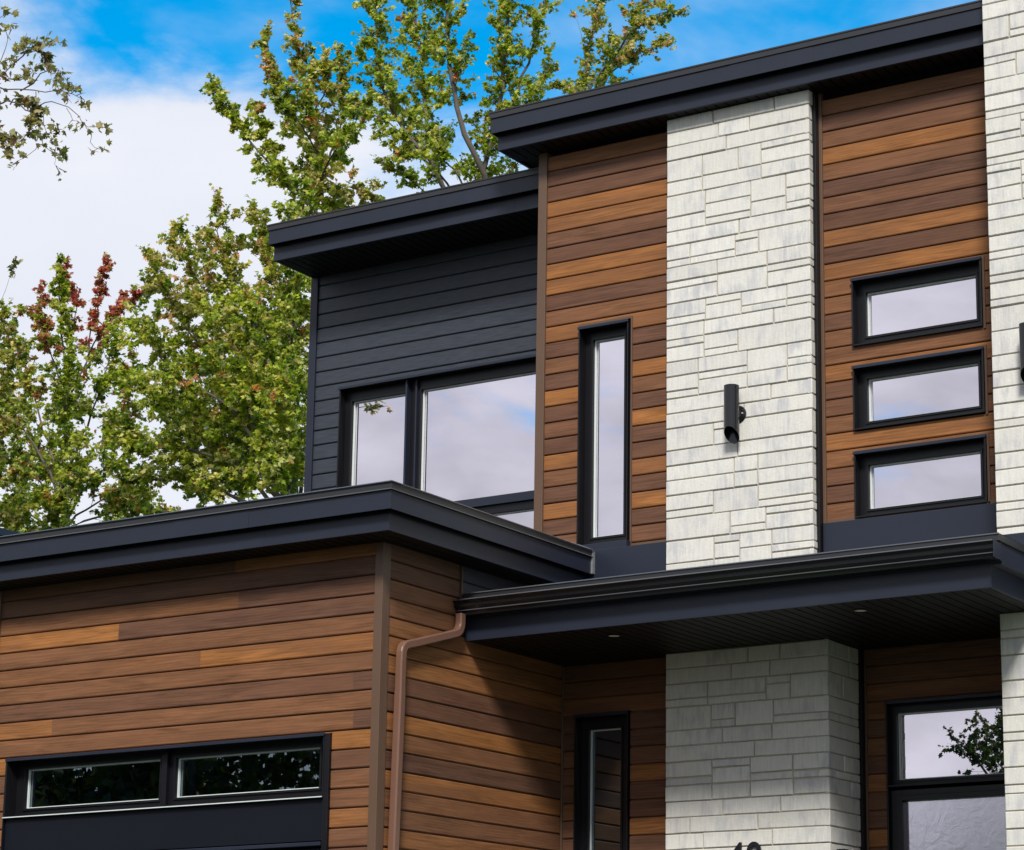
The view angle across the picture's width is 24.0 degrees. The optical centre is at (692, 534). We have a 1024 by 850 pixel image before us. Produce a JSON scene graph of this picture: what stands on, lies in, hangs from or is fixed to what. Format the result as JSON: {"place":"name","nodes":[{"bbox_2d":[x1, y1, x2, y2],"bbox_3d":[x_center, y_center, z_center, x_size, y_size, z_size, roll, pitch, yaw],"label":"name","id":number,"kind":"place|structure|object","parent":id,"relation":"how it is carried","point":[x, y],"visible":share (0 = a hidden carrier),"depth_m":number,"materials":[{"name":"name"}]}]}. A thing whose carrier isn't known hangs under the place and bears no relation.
{"place":"outdoors","nodes":[
{"label":"outdoors","id":0,"kind":"place"},
{"bbox_2d":[0,0,976,530],"label":"sky","id":1,"kind":"structure","parent":0,"point":[142,65],"materials":[{"name":"blue"}]},
{"bbox_3d":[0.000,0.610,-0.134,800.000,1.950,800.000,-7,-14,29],"label":"ground","id":2,"kind":"structure","parent":0,"visible":0},
{"bbox_2d":[0,528,19,535],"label":"neighbour house","id":3,"kind":"structure","parent":2,"relation":"on","point":[4,532],"depth_m":28.33,"materials":[{"name":"grey"}]},
{"bbox_2d":[0,256,43,532],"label":"maple tree","id":4,"kind":"object","parent":2,"relation":"on","point":[8,384],"visible":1,"depth_m":38.20,"materials":[{"name":"green plant"}]},
{"bbox_2d":[8,481,42,532],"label":"background tree","id":5,"kind":"object","parent":2,"relation":"on","point":[24,529],"depth_m":52.19,"materials":[{"name":"green plant"}]},
{"bbox_2d":[0,6,112,180],"bbox_3d":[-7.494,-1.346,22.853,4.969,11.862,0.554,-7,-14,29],"label":"overhanging tree","id":6,"kind":"object","parent":2,"relation":"on","point":[33,118],"visible":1,"depth_m":22.73,"materials":[{"name":"green plant"}]},
{"bbox_2d":[0,251,181,530],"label":"red maple","id":7,"kind":"object","parent":2,"relation":"on","point":[60,471],"visible":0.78,"depth_m":41.73,"materials":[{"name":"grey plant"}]},
{"bbox_2d":[102,449,137,520],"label":"background tree","id":8,"kind":"object","parent":2,"relation":"on","point":[133,459],"depth_m":49.25,"materials":[{"name":"green plant"}]},
{"bbox_2d":[97,183,310,511],"bbox_3d":[-6.801,0.793,34.254,3.193,12.596,6.818,6,-14,-24],"label":"green maple","id":9,"kind":"object","parent":2,"relation":"on","point":[256,385],"visible":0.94,"depth_m":34.55,"materials":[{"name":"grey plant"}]},
{"bbox_2d":[230,466,258,502],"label":"background tree","id":10,"kind":"object","parent":2,"relation":"on","point":[255,498],"depth_m":45.00,"materials":[{"name":"green plant"}]},
{"bbox_2d":[198,0,387,340],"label":"maple tree","id":11,"kind":"object","parent":2,"relation":"on","point":[315,172],"visible":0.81,"depth_m":36.96,"materials":[{"name":"green plant"}]},
{"bbox_2d":[337,0,563,192],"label":"broad tree","id":12,"kind":"object","parent":2,"relation":"on","point":[410,147],"visible":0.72,"depth_m":39.57,"materials":[{"name":"green plant"}]},
{"bbox_2d":[0,0,1023,849],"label":"house","id":13,"kind":"structure","parent":2,"relation":"on","point":[532,476],"depth_m":20.21,"materials":[{"name":"brown wood"}]},
{"bbox_2d":[2,732,324,818],"bbox_3d":[-4.346,2.012,19.793,3.428,0.510,0.224,-7,-14,29],"label":"window","id":14,"kind":"structure","parent":13,"relation":"in","point":[288,767],"depth_m":19.80,"materials":[{"name":"clear glass"}]},
{"bbox_2d":[4,798,322,849],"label":"garage door","id":15,"kind":"structure","parent":13,"relation":"in","point":[286,824],"depth_m":19.50,"materials":[{"name":"grey metal"}]},
{"bbox_2d":[336,354,535,528],"bbox_3d":[-2.255,-0.607,23.200,2.858,2.044,0.194,-7,-14,29],"label":"window","id":16,"kind":"structure","parent":13,"relation":"in","point":[465,435],"depth_m":23.40,"materials":[{"name":"clear glass"}]},
{"bbox_2d":[573,711,631,849],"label":"window","id":17,"kind":"structure","parent":13,"relation":"in","point":[601,813],"depth_m":20.85,"materials":[{"name":"black plastic"}]},
{"bbox_2d":[576,319,630,549],"bbox_3d":[-0.762,-0.849,21.430,0.554,2.130,0.245,-7,-14,29],"label":"window","id":18,"kind":"structure","parent":13,"relation":"in","point":[604,349],"depth_m":21.52,"materials":[{"name":"clear glass"}]},
{"bbox_2d":[606,634,621,636],"bbox_3d":[-0.642,0.825,19.595,0.124,0.015,0.124,-7,-14,29],"label":"recessed lamp","id":19,"kind":"object","parent":13,"relation":"attached to","point":[613,635],"visible":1,"depth_m":19.58,"materials":[{"name":"white metal"}]},
{"bbox_2d":[724,384,745,443],"bbox_3d":[0.345,-1.022,20.496,0.158,0.497,0.188,-7,-14,29],"label":"wall lamp","id":20,"kind":"object","parent":13,"relation":"attached to","point":[734,414],"visible":1,"depth_m":20.45,"materials":[{"name":"black metal"}]},
{"bbox_2d":[734,842,760,849],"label":"house number","id":21,"kind":"object","parent":13,"relation":"attached to","point":[749,847],"visible":1,"depth_m":19.71,"materials":[{"name":"black metal"}]},
{"bbox_2d":[853,608,868,611],"bbox_3d":[1.294,0.585,18.505,0.124,0.015,0.124,-7,-14,29],"label":"recessed lamp","id":22,"kind":"object","parent":13,"relation":"attached to","point":[860,610],"visible":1,"depth_m":18.49,"materials":[{"name":"white metal"}]},
{"bbox_2d":[850,256,982,346],"bbox_3d":[1.904,-1.928,20.143,1.193,0.597,0.194,-7,-14,29],"label":"window","id":23,"kind":"structure","parent":13,"relation":"in","point":[944,297],"depth_m":20.19,"materials":[{"name":"clear glass"}]},
{"bbox_2d":[851,346,985,430],"bbox_3d":[1.904,-1.192,19.981,1.193,0.557,0.194,-7,-14,29],"label":"window","id":24,"kind":"structure","parent":13,"relation":"in","point":[948,384],"depth_m":20.03,"materials":[{"name":"clear glass"}]},
{"bbox_2d":[853,434,987,517],"bbox_3d":[1.904,-0.460,19.820,1.193,0.567,0.194,-7,-14,29],"label":"window","id":25,"kind":"structure","parent":13,"relation":"in","point":[951,472],"depth_m":19.87,"materials":[{"name":"clear glass"}]},
{"bbox_2d":[884,692,1004,788],"bbox_3d":[2.502,1.762,20.061,1.500,0.717,1.024,-7,-14,29],"label":"window","id":26,"kind":"structure","parent":13,"relation":"in","point":[947,741],"depth_m":19.87,"materials":[{"name":"clear glass"}]},
{"bbox_2d":[887,784,1006,849],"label":"front door","id":27,"kind":"structure","parent":13,"relation":"in","point":[973,817],"depth_m":19.69,"materials":[{"name":"clear glass"}]},
{"bbox_2d":[1019,322,1023,381],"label":"wall lamp","id":28,"kind":"object","parent":13,"relation":"attached to","point":[1021,335],"visible":1,"depth_m":18.80,"materials":[{"name":"black metal"}]},
{"bbox_2d":[548,0,690,93],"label":"loose tree","id":29,"kind":"object","parent":2,"relation":"on","point":[619,56],"visible":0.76,"depth_m":41.09,"materials":[{"name":"green plant"}]}
]}

